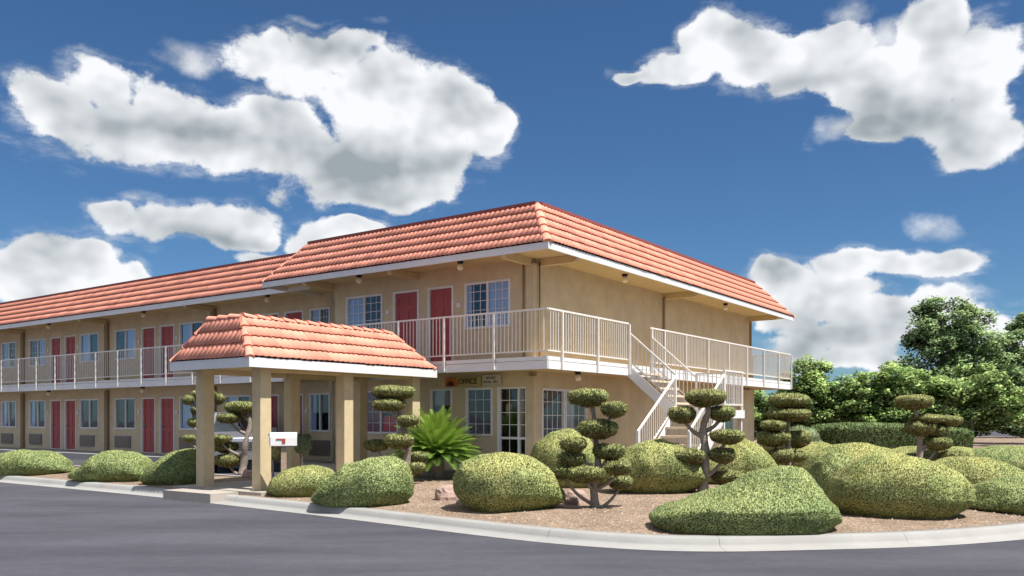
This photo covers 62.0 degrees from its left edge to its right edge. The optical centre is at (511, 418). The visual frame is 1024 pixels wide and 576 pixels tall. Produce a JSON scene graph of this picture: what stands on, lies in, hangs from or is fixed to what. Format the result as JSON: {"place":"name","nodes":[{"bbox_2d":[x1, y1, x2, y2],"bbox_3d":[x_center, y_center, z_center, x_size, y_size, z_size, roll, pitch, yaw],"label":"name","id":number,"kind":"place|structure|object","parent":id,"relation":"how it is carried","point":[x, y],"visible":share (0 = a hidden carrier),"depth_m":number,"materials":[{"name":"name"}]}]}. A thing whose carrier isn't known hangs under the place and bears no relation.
{"place":"outdoors","nodes":[
{"label":"outdoors","id":0,"kind":"place"},
{"bbox_2d":[70,459,280,476],"bbox_3d":[-25.765,1.540,36.561,52.252,0.001,3.350,0,0,36],"label":"parking apron","id":1,"kind":"object","parent":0,"point":[224,470],"depth_m":25.08,"materials":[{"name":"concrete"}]},
{"bbox_2d":[214,412,276,471],"bbox_3d":[-8.316,0.665,25.774,2.140,1.750,4.332,0,0,-23],"label":"parked car","id":2,"kind":"object","parent":1,"relation":"on","point":[227,429],"visible":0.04,"depth_m":24.76,"materials":[{"name":"silver metal"}]},
{"bbox_2d":[163,475,446,502],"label":"walkway","id":3,"kind":"structure","parent":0,"point":[219,492],"depth_m":16.65,"materials":[{"name":"concrete"}]},
{"bbox_2d":[169,312,436,490],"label":"entrance portico","id":4,"kind":"structure","parent":3,"relation":"on","point":[262,351],"depth_m":17.79,"materials":[{"name":"tile"}]},
{"bbox_2d":[0,430,1023,575],"bbox_3d":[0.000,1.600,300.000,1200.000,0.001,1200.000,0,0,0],"label":"street","id":5,"kind":"structure","parent":0,"point":[49,531],"depth_m":10.15,"materials":[{"name":"grey asphalt"}]},
{"bbox_2d":[74,465,271,477],"bbox_3d":[-26.791,1.500,35.125,52.252,0.200,0.160,0,0,36],"label":"bed edging","id":6,"kind":"object","parent":5,"relation":"on","point":[214,474],"depth_m":20.90,"materials":[{"name":"concrete"}]},
{"bbox_2d":[0,475,1023,550],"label":"kerb","id":7,"kind":"structure","parent":5,"relation":"on","point":[897,539],"depth_m":11.19,"materials":[{"name":"concrete"}]},
{"bbox_2d":[262,201,794,476],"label":"motel office block","id":8,"kind":"structure","parent":5,"relation":"on","point":[536,305],"depth_m":22.54,"materials":[{"name":"paint"}]},
{"bbox_2d":[356,275,361,283],"bbox_3d":[-4.139,-3.752,23.040,0.170,0.235,0.170,0,0,0],"label":"soffit lamp","id":9,"kind":"object","parent":8,"relation":"attached to","point":[358,280],"visible":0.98,"depth_m":22.98,"materials":[{"name":"beige glass"}]},
{"bbox_2d":[346,293,382,328],"bbox_3d":[-4.126,-2.850,23.926,1.430,1.180,0.123,0,0,36],"label":"window","id":10,"kind":"structure","parent":8,"relation":"in","point":[356,312],"depth_m":24.11,"materials":[{"name":"glass"}]},
{"bbox_2d":[367,391,398,433],"bbox_3d":[-3.605,-0.170,23.556,1.330,1.200,0.125,0,0,36],"label":"window","id":11,"kind":"structure","parent":8,"relation":"in","point":[374,417],"depth_m":23.74,"materials":[{"name":"white paint"}]},
{"bbox_2d":[393,289,418,353],"bbox_3d":[-2.838,-2.410,22.993,0.940,2.060,0.094,0,0,36],"label":"door","id":12,"kind":"structure","parent":8,"relation":"in","point":[405,303],"depth_m":23.01,"materials":[{"name":"red paint"}]},
{"bbox_2d":[428,285,453,361],"bbox_3d":[-1.845,-2.410,22.284,0.880,2.060,0.094,0,0,36],"label":"door","id":13,"kind":"structure","parent":8,"relation":"in","point":[440,299],"depth_m":22.31,"materials":[{"name":"red paint"}]},
{"bbox_2d":[430,388,452,424],"bbox_3d":[-1.818,-0.085,22.289,0.750,1.370,0.144,0,0,36],"label":"window","id":14,"kind":"structure","parent":8,"relation":"in","point":[444,397],"depth_m":22.35,"materials":[{"name":"grey glass"}]},
{"bbox_2d":[457,261,463,270],"bbox_3d":[-1.275,-3.752,20.993,0.170,0.235,0.170,0,0,0],"label":"soffit lamp","id":15,"kind":"object","parent":8,"relation":"attached to","point":[460,266],"visible":0.99,"depth_m":20.93,"materials":[{"name":"beige glass"}]},
{"bbox_2d":[445,377,480,386],"bbox_3d":[-1.252,-0.930,21.764,1.160,0.230,0.041,0,0,36],"label":"office sign","id":16,"kind":"object","parent":8,"relation":"attached to","point":[462,381],"visible":1,"depth_m":21.75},
{"bbox_2d":[465,387,492,435],"bbox_3d":[-0.819,-0.160,21.545,0.860,1.220,0.094,0,0,36],"label":"window","id":17,"kind":"structure","parent":8,"relation":"in","point":[487,388],"depth_m":21.47,"materials":[{"name":"white paint"}]},
{"bbox_2d":[464,278,510,329],"bbox_3d":[-0.599,-2.850,21.404,1.440,1.180,0.123,0,0,36],"label":"window","id":18,"kind":"structure","parent":8,"relation":"in","point":[498,292],"depth_m":21.36,"materials":[{"name":"glass"}]},
{"bbox_2d":[482,374,500,384],"bbox_3d":[-0.510,-0.960,21.238,0.580,0.250,0.032,0,0,36],"label":"notice board","id":19,"kind":"object","parent":8,"relation":"attached to","point":[495,379],"visible":1,"depth_m":21.23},
{"bbox_2d":[497,386,525,454],"bbox_3d":[0.029,0.265,20.958,0.900,2.070,0.121,0,0,36],"label":"glazed door","id":20,"kind":"structure","parent":8,"relation":"in","point":[520,400],"depth_m":20.90,"materials":[{"name":"white paint"}]},
{"bbox_2d":[541,388,564,438],"bbox_3d":[1.014,-0.070,21.293,0.094,1.340,1.050,0,0,36],"label":"window","id":21,"kind":"structure","parent":8,"relation":"in","point":[562,402],"depth_m":21.30,"materials":[{"name":"white paint"}]},
{"bbox_2d":[565,389,586,428],"bbox_3d":[1.638,-0.070,22.193,0.125,1.340,1.100,0,0,36],"label":"window","id":22,"kind":"structure","parent":8,"relation":"in","point":[569,408],"depth_m":22.05,"materials":[{"name":"white paint"}]},
{"bbox_2d":[575,372,580,380],"bbox_3d":[1.620,-1.022,20.916,0.170,0.235,0.170,0,0,0],"label":"soffit lamp","id":23,"kind":"object","parent":8,"relation":"attached to","point":[577,376],"visible":1,"depth_m":20.86,"materials":[{"name":"beige metal"}]},
{"bbox_2d":[622,274,627,282],"bbox_3d":[3.033,-3.752,22.893,0.170,0.235,0.170,0,0,0],"label":"soffit lamp","id":24,"kind":"object","parent":8,"relation":"attached to","point":[624,279],"visible":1,"depth_m":22.84,"materials":[{"name":"beige glass"}]},
{"bbox_2d":[715,398,734,429],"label":"window","id":25,"kind":"structure","parent":8,"relation":"in","point":[730,424],"depth_m":31.12,"materials":[{"name":"white paint"}]},
{"bbox_2d":[723,303,727,309],"bbox_3d":[7.197,-3.752,28.718,0.170,0.235,0.170,0,0,0],"label":"soffit lamp","id":26,"kind":"object","parent":8,"relation":"attached to","point":[725,306],"visible":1,"depth_m":28.66,"materials":[{"name":"beige glass"}]},
{"bbox_2d":[0,0,1023,396],"label":"sky","id":27,"kind":"structure","parent":0,"point":[856,162],"materials":[{"name":"blue"}]},
{"bbox_2d":[15,436,1023,534],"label":"garden bed","id":28,"kind":"object","parent":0,"point":[894,524],"visible":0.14,"depth_m":12.84,"materials":[{"name":"soil"}]},
{"bbox_2d":[0,449,75,475],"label":"juniper mound","id":29,"kind":"object","parent":28,"relation":"on","point":[25,462],"visible":0.98,"depth_m":21.86,"materials":[{"name":"green plant"}]},
{"bbox_2d":[68,450,152,481],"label":"juniper mound","id":30,"kind":"object","parent":28,"relation":"on","point":[116,465],"visible":0.87,"depth_m":19.67,"materials":[{"name":"green plant"}]},
{"bbox_2d":[0,252,331,470],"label":"motel room wing","id":31,"kind":"structure","parent":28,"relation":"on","point":[94,359],"depth_m":32.07,"materials":[{"name":"beige paint"}]},
{"bbox_2d":[1,341,16,367],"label":"window","id":32,"kind":"structure","parent":31,"relation":"in","point":[6,348],"depth_m":38.44,"materials":[{"name":"blue glass"}]},
{"bbox_2d":[1,401,16,427],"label":"window","id":33,"kind":"structure","parent":31,"relation":"in","point":[3,403],"depth_m":38.49,"materials":[{"name":"white paint"}]},
{"bbox_2d":[29,338,45,365],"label":"window","id":34,"kind":"structure","parent":31,"relation":"in","point":[42,345],"depth_m":36.81,"materials":[{"name":"white paint"}]},
{"bbox_2d":[29,400,45,427],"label":"window","id":35,"kind":"structure","parent":31,"relation":"in","point":[31,402],"depth_m":37.15,"materials":[{"name":"white paint"}]},
{"bbox_2d":[50,336,61,382],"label":"door","id":36,"kind":"structure","parent":31,"relation":"in","point":[55,342],"depth_m":35.99,"materials":[{"name":"red paint"}]},
{"bbox_2d":[50,400,61,448],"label":"door","id":37,"kind":"structure","parent":31,"relation":"in","point":[55,405],"depth_m":35.99,"materials":[{"name":"red paint"}]},
{"bbox_2d":[65,335,76,381],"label":"door","id":38,"kind":"structure","parent":31,"relation":"in","point":[71,340],"depth_m":35.25,"materials":[{"name":"red paint"}]},
{"bbox_2d":[65,399,76,449],"bbox_3d":[-18.215,0.260,35.227,0.930,2.080,0.094,0,0,36],"label":"door","id":39,"kind":"structure","parent":31,"relation":"in","point":[70,404],"depth_m":35.25,"materials":[{"name":"red paint"}]},
{"bbox_2d":[80,332,98,362],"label":"window","id":40,"kind":"structure","parent":31,"relation":"in","point":[85,339],"depth_m":34.64,"materials":[{"name":"blue glass"}]},
{"bbox_2d":[80,399,98,428],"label":"window","id":41,"kind":"structure","parent":31,"relation":"in","point":[81,400],"depth_m":34.34,"materials":[{"name":"white paint"}]},
{"bbox_2d":[115,328,135,359],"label":"window","id":42,"kind":"structure","parent":31,"relation":"in","point":[130,334],"depth_m":32.77,"materials":[{"name":"blue glass"}]},
{"bbox_2d":[115,398,135,428],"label":"window","id":43,"kind":"structure","parent":31,"relation":"in","point":[116,399],"depth_m":32.82,"materials":[{"name":"white paint"}]},
{"bbox_2d":[141,326,155,378],"bbox_3d":[-13.582,-2.400,31.921,0.920,2.040,0.094,0,0,36],"label":"door","id":44,"kind":"structure","parent":31,"relation":"in","point":[148,334],"depth_m":31.99,"materials":[{"name":"red paint"}]},
{"bbox_2d":[141,397,155,452],"bbox_3d":[-13.582,0.260,31.921,0.920,2.080,0.094,0,0,36],"label":"door","id":45,"kind":"structure","parent":31,"relation":"in","point":[148,404],"depth_m":31.99,"materials":[{"name":"red paint"}]},
{"bbox_2d":[160,324,174,377],"bbox_3d":[-12.603,-2.400,31.197,0.930,2.040,0.094,0,0,36],"label":"door","id":46,"kind":"structure","parent":31,"relation":"in","point":[167,332],"depth_m":31.21,"materials":[{"name":"red paint"}]},
{"bbox_2d":[160,397,174,453],"bbox_3d":[-12.603,0.260,31.197,0.930,2.080,0.094,0,0,36],"label":"door","id":47,"kind":"structure","parent":31,"relation":"in","point":[167,404],"depth_m":31.28,"materials":[{"name":"red paint"}]},
{"bbox_2d":[179,396,194,429],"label":"window","id":48,"kind":"structure","parent":31,"relation":"in","point":[186,408],"depth_m":30.64,"materials":[{"name":"glass"}]},
{"bbox_2d":[179,321,203,348],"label":"window","id":49,"kind":"structure","parent":31,"relation":"in","point":[187,327],"depth_m":30.64,"materials":[{"name":"blue glass"}]},
{"bbox_2d":[225,395,250,412],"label":"window","id":50,"kind":"structure","parent":31,"relation":"in","point":[230,398],"depth_m":28.95,"materials":[{"name":"white paint"}]},
{"bbox_2d":[264,295,269,301],"bbox_3d":[-7.706,-3.763,26.819,0.170,0.235,0.170,0,0,0],"label":"soffit lamp","id":51,"kind":"object","parent":31,"relation":"attached to","point":[267,299],"visible":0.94,"depth_m":26.76,"materials":[{"name":"beige glass"}]},
{"bbox_2d":[261,312,278,317],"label":"door","id":52,"kind":"structure","parent":31,"relation":"in","point":[270,314],"depth_m":27.75,"materials":[{"name":"red paint"}]},
{"bbox_2d":[271,394,278,457],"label":"door","id":53,"kind":"structure","parent":31,"relation":"in","point":[274,397],"depth_m":27.74,"materials":[{"name":"red paint"}]},
{"bbox_2d":[284,310,303,320],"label":"door","id":54,"kind":"structure","parent":31,"relation":"in","point":[298,314],"depth_m":27.14,"materials":[{"name":"red paint"}]},
{"bbox_2d":[300,393,303,458],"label":"door","id":55,"kind":"structure","parent":31,"relation":"in","point":[301,397],"depth_m":26.86,"materials":[{"name":"red paint"}]},
{"bbox_2d":[309,307,329,322],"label":"window","id":56,"kind":"structure","parent":31,"relation":"in","point":[315,314],"depth_m":26.59,"materials":[{"name":"glass"}]},
{"bbox_2d":[309,393,329,431],"bbox_3d":[-5.936,-0.180,26.450,0.930,1.200,0.125,0,0,36],"label":"window","id":57,"kind":"structure","parent":31,"relation":"in","point":[312,396],"depth_m":26.63,"materials":[{"name":"white paint"}]},
{"bbox_2d":[139,448,195,484],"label":"juniper mound","id":58,"kind":"object","parent":28,"relation":"on","point":[177,467],"visible":0.79,"depth_m":18.72,"materials":[{"name":"green plant"}]},
{"bbox_2d":[181,390,226,448],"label":"cloud pruned tree","id":59,"kind":"object","parent":28,"relation":"on","point":[220,398],"visible":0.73,"depth_m":21.81,"materials":[{"name":"green plant"}]},
{"bbox_2d":[214,401,251,475],"bbox_3d":[-7.097,0.541,21.699,1.200,1.986,0.844,0,0,0],"label":"cloud pruned tree","id":60,"kind":"object","parent":28,"relation":"on","point":[236,411],"visible":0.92,"depth_m":21.59,"materials":[{"name":"green plant"}]},
{"bbox_2d":[242,469,251,477],"bbox_3d":[-6.310,1.362,20.508,0.379,0.305,0.313,0,0,-11],"label":"boulder","id":61,"kind":"object","parent":28,"relation":"on","point":[246,473],"visible":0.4,"depth_m":20.37,"materials":[{"name":"stone"}]},
{"bbox_2d":[271,446,279,477],"bbox_3d":[-5.267,1.027,18.792,0.318,0.935,0.342,0,0,0],"label":"round shrub","id":62,"kind":"object","parent":28,"relation":"on","point":[275,452],"visible":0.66,"depth_m":18.73,"materials":[{"name":"green plant"}]},
{"bbox_2d":[268,432,296,470],"bbox_3d":[-4.393,0.898,16.313,0.535,1.263,0.227,0,0,-14],"label":"mailbox","id":63,"kind":"object","parent":28,"relation":"on","point":[283,440],"visible":0.94,"depth_m":16.25,"materials":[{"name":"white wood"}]},
{"bbox_2d":[266,465,333,496],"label":"juniper mound","id":64,"kind":"object","parent":28,"relation":"on","point":[303,481],"visible":0.8,"depth_m":15.80,"materials":[{"name":"green plant"}]},
{"bbox_2d":[294,433,312,465],"bbox_3d":[-4.538,0.897,18.495,0.452,1.190,0.403,0,0,0],"label":"round shrub","id":65,"kind":"object","parent":28,"relation":"on","point":[303,447],"visible":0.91,"depth_m":18.41,"materials":[{"name":"green plant"}]},
{"bbox_2d":[311,455,413,506],"bbox_3d":[-2.568,1.059,14.668,1.786,0.850,1.528,0,0,0],"label":"juniper mound","id":66,"kind":"object","parent":28,"relation":"on","point":[378,481],"visible":1,"depth_m":14.08,"materials":[{"name":"green plant"}]},
{"bbox_2d":[363,384,429,476],"bbox_3d":[-2.596,0.368,18.944,1.525,2.265,1.053,0,0,0],"label":"cloud pruned tree","id":67,"kind":"object","parent":28,"relation":"on","point":[392,398],"visible":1,"depth_m":18.72,"materials":[{"name":"green plant"}]},
{"bbox_2d":[386,405,482,478],"bbox_3d":[-1.780,0.590,20.179,2.357,1.820,2.437,0,0,0],"label":"cycad","id":68,"kind":"object","parent":28,"relation":"on","point":[436,440],"visible":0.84,"depth_m":19.85,"materials":[{"name":"green plant"}]},
{"bbox_2d":[435,484,457,500],"bbox_3d":[-1.105,1.339,15.101,0.492,0.330,0.439,0,0,-23],"label":"boulder","id":69,"kind":"object","parent":28,"relation":"on","point":[444,493],"visible":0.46,"depth_m":14.94,"materials":[{"name":"stone"}]},
{"bbox_2d":[453,499,462,503],"bbox_3d":[-0.834,1.427,14.501,0.336,0.127,0.252,0,0,-11],"label":"boulder","id":70,"kind":"object","parent":28,"relation":"on","point":[456,501],"visible":0.17,"depth_m":14.38,"materials":[{"name":"beige stone"}]},
{"bbox_2d":[452,452,565,512],"bbox_3d":[-0.047,1.010,13.681,1.840,0.956,1.653,0,0,0],"label":"juniper mound","id":71,"kind":"object","parent":28,"relation":"on","point":[496,482],"visible":0.99,"depth_m":13.07,"materials":[{"name":"green plant"}]},
{"bbox_2d":[530,428,605,487],"bbox_3d":[1.195,0.844,18.244,1.766,1.283,1.841,0,0,0],"label":"juniper mound","id":72,"kind":"object","parent":28,"relation":"on","point":[546,450],"visible":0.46,"depth_m":17.62,"materials":[{"name":"green plant"}]},
{"bbox_2d":[564,489,588,504],"bbox_3d":[1.075,1.359,14.401,0.394,0.302,0.424,0,0,34],"label":"boulder","id":73,"kind":"object","parent":28,"relation":"on","point":[571,498],"visible":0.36,"depth_m":14.24,"materials":[{"name":"stone"}]},
{"bbox_2d":[550,387,633,507],"bbox_3d":[1.314,0.512,13.539,1.444,2.016,0.819,0,0,-10],"label":"cloud pruned tree","id":74,"kind":"object","parent":28,"relation":"on","point":[571,459],"visible":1,"depth_m":13.42,"materials":[{"name":"green plant"}]},
{"bbox_2d":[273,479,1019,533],"bbox_3d":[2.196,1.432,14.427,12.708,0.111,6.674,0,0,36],"label":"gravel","id":75,"kind":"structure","parent":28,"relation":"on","point":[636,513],"depth_m":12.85,"materials":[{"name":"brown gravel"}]},
{"bbox_2d":[603,438,706,493],"bbox_3d":[2.793,0.934,16.617,2.043,1.099,1.768,0,0,0],"label":"juniper mound","id":76,"kind":"object","parent":28,"relation":"on","point":[658,466],"visible":0.75,"depth_m":15.91,"materials":[{"name":"green plant"}]},
{"bbox_2d":[628,333,744,449],"bbox_3d":[3.801,-0.314,20.895,2.668,3.762,3.397,0,0,36],"label":"outdoor staircase","id":77,"kind":"structure","parent":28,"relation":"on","point":[667,389],"depth_m":21.36,"materials":[{"name":"white metal"}]},
{"bbox_2d":[667,388,744,491],"bbox_3d":[3.662,0.476,16.246,1.607,2.127,0.946,0,0,0],"label":"cloud pruned tree","id":78,"kind":"object","parent":28,"relation":"on","point":[706,399],"visible":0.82,"depth_m":16.13,"materials":[{"name":"green plant"}]},
{"bbox_2d":[709,438,777,484],"bbox_3d":[4.937,0.953,18.895,2.052,1.065,1.783,0,0,0],"label":"juniper mound","id":79,"kind":"object","parent":28,"relation":"on","point":[751,456],"visible":0.27,"depth_m":18.19,"materials":[{"name":"green plant"}]},
{"bbox_2d":[648,465,843,534],"bbox_3d":[3.078,1.061,11.327,2.504,0.848,1.500,0,0,0],"label":"juniper mound","id":80,"kind":"object","parent":28,"relation":"on","point":[780,499],"visible":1,"depth_m":10.81,"materials":[{"name":"green plant"}]},
{"bbox_2d":[754,390,796,444],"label":"leafy tree","id":81,"kind":"object","parent":28,"relation":"on","point":[761,403],"visible":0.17,"depth_m":41.61,"materials":[{"name":"green plant"}]},
{"bbox_2d":[756,392,812,465],"bbox_3d":[6.468,0.440,19.953,1.605,2.116,0.989,0,0,-25],"label":"cloud pruned tree","id":82,"kind":"object","parent":28,"relation":"on","point":[783,416],"visible":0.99,"depth_m":19.73,"materials":[{"name":"green plant"}]},
{"bbox_2d":[759,424,822,452],"bbox_3d":[10.740,0.878,32.688,2.638,1.305,1.891,0,0,0],"label":"bush","id":83,"kind":"object","parent":28,"relation":"on","point":[815,435],"visible":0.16,"depth_m":32.32,"materials":[{"name":"green plant"}]},
{"bbox_2d":[777,442,831,467],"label":"juniper mound","id":84,"kind":"object","parent":28,"relation":"on","point":[813,447],"visible":0.18,"depth_m":23.77,"materials":[{"name":"green plant"}]},
{"bbox_2d":[768,354,853,427],"bbox_3d":[14.011,-0.689,40.069,3.897,4.694,3.100,0,0,15],"label":"leafy tree","id":85,"kind":"object","parent":28,"relation":"on","point":[814,387],"visible":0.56,"depth_m":39.41,"materials":[{"name":"green plant"}]},
{"bbox_2d":[809,452,851,494],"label":"juniper mound","id":86,"kind":"object","parent":28,"relation":"on","point":[824,468],"visible":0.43,"depth_m":15.82,"materials":[{"name":"green plant"}]},
{"bbox_2d":[824,374,862,423],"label":"leafy tree","id":87,"kind":"object","parent":28,"relation":"on","point":[843,377],"visible":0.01,"depth_m":42.37,"materials":[{"name":"green plant"}]},
{"bbox_2d":[801,442,904,472],"bbox_3d":[7.103,0.985,17.505,2.379,1.005,1.853,0,0,0],"label":"juniper mound","id":88,"kind":"object","parent":28,"relation":"on","point":[853,451],"visible":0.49,"depth_m":17.16,"materials":[{"name":"green plant"}]},
{"bbox_2d":[828,360,937,423],"bbox_3d":[16.980,-0.524,38.896,4.788,4.366,3.066,0,0,0],"label":"leafy tree","id":89,"kind":"object","parent":28,"relation":"on","point":[869,400],"visible":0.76,"depth_m":38.32,"materials":[{"name":"green plant"}]},
{"bbox_2d":[810,422,974,448],"bbox_3d":[15.954,0.856,36.007,6.647,1.446,2.816,0,0,0],"label":"box hedge","id":90,"kind":"object","parent":28,"relation":"on","point":[889,435],"visible":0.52,"depth_m":34.78,"materials":[{"name":"green plant"}]},
{"bbox_2d":[825,453,975,519],"bbox_3d":[5.798,1.001,12.796,2.126,0.959,1.653,0,0,0],"label":"juniper mound","id":91,"kind":"object","parent":28,"relation":"on","point":[896,485],"visible":0.99,"depth_m":12.18,"materials":[{"name":"green plant"}]},
{"bbox_2d":[894,394,969,459],"bbox_3d":[10.608,0.457,21.538,1.852,2.146,0.845,0,0,-4],"label":"cloud pruned tree","id":92,"kind":"object","parent":28,"relation":"on","point":[918,425],"visible":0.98,"depth_m":21.37,"materials":[{"name":"green plant"}]},
{"bbox_2d":[892,446,975,460],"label":"juniper mound","id":93,"kind":"object","parent":28,"relation":"on","point":[911,451],"visible":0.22,"depth_m":22.17,"materials":[{"name":"green plant"}]},
{"bbox_2d":[891,295,1023,416],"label":"leafy tree","id":94,"kind":"object","parent":28,"relation":"on","point":[934,336],"visible":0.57,"depth_m":43.31,"materials":[{"name":"green plant"}]},
{"bbox_2d":[921,362,1023,447],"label":"leafy tree","id":95,"kind":"object","parent":28,"relation":"on","point":[976,398],"visible":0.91,"depth_m":37.28,"materials":[{"name":"green plant"}]},
{"bbox_2d":[950,403,996,436],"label":"leafy tree","id":96,"kind":"object","parent":28,"relation":"on","point":[980,434],"visible":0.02,"depth_m":63.91,"materials":[{"name":"green plant"}]},
{"bbox_2d":[933,456,1023,484],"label":"juniper mound","id":97,"kind":"object","parent":28,"relation":"on","point":[973,470],"visible":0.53,"depth_m":15.98,"materials":[{"name":"green plant"}]},
{"bbox_2d":[968,475,1023,514],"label":"juniper mound","id":98,"kind":"object","parent":28,"relation":"on","point":[1003,494],"visible":0.78,"depth_m":13.00,"materials":[{"name":"green plant"}]},
{"bbox_2d":[972,445,1023,469],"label":"juniper mound","id":99,"kind":"object","parent":28,"relation":"on","point":[1012,455],"visible":0.52,"depth_m":21.52,"materials":[{"name":"green plant"}]},
{"bbox_2d":[989,312,1023,416],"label":"leafy tree","id":100,"kind":"object","parent":28,"relation":"on","point":[1015,329],"visible":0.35,"depth_m":46.57,"materials":[{"name":"green plant"}]},
{"bbox_2d":[993,415,1023,437],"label":"leafy tree","id":101,"kind":"object","parent":28,"relation":"on","point":[1016,430],"visible":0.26,"depth_m":61.24,"materials":[{"name":"green plant"}]}
]}

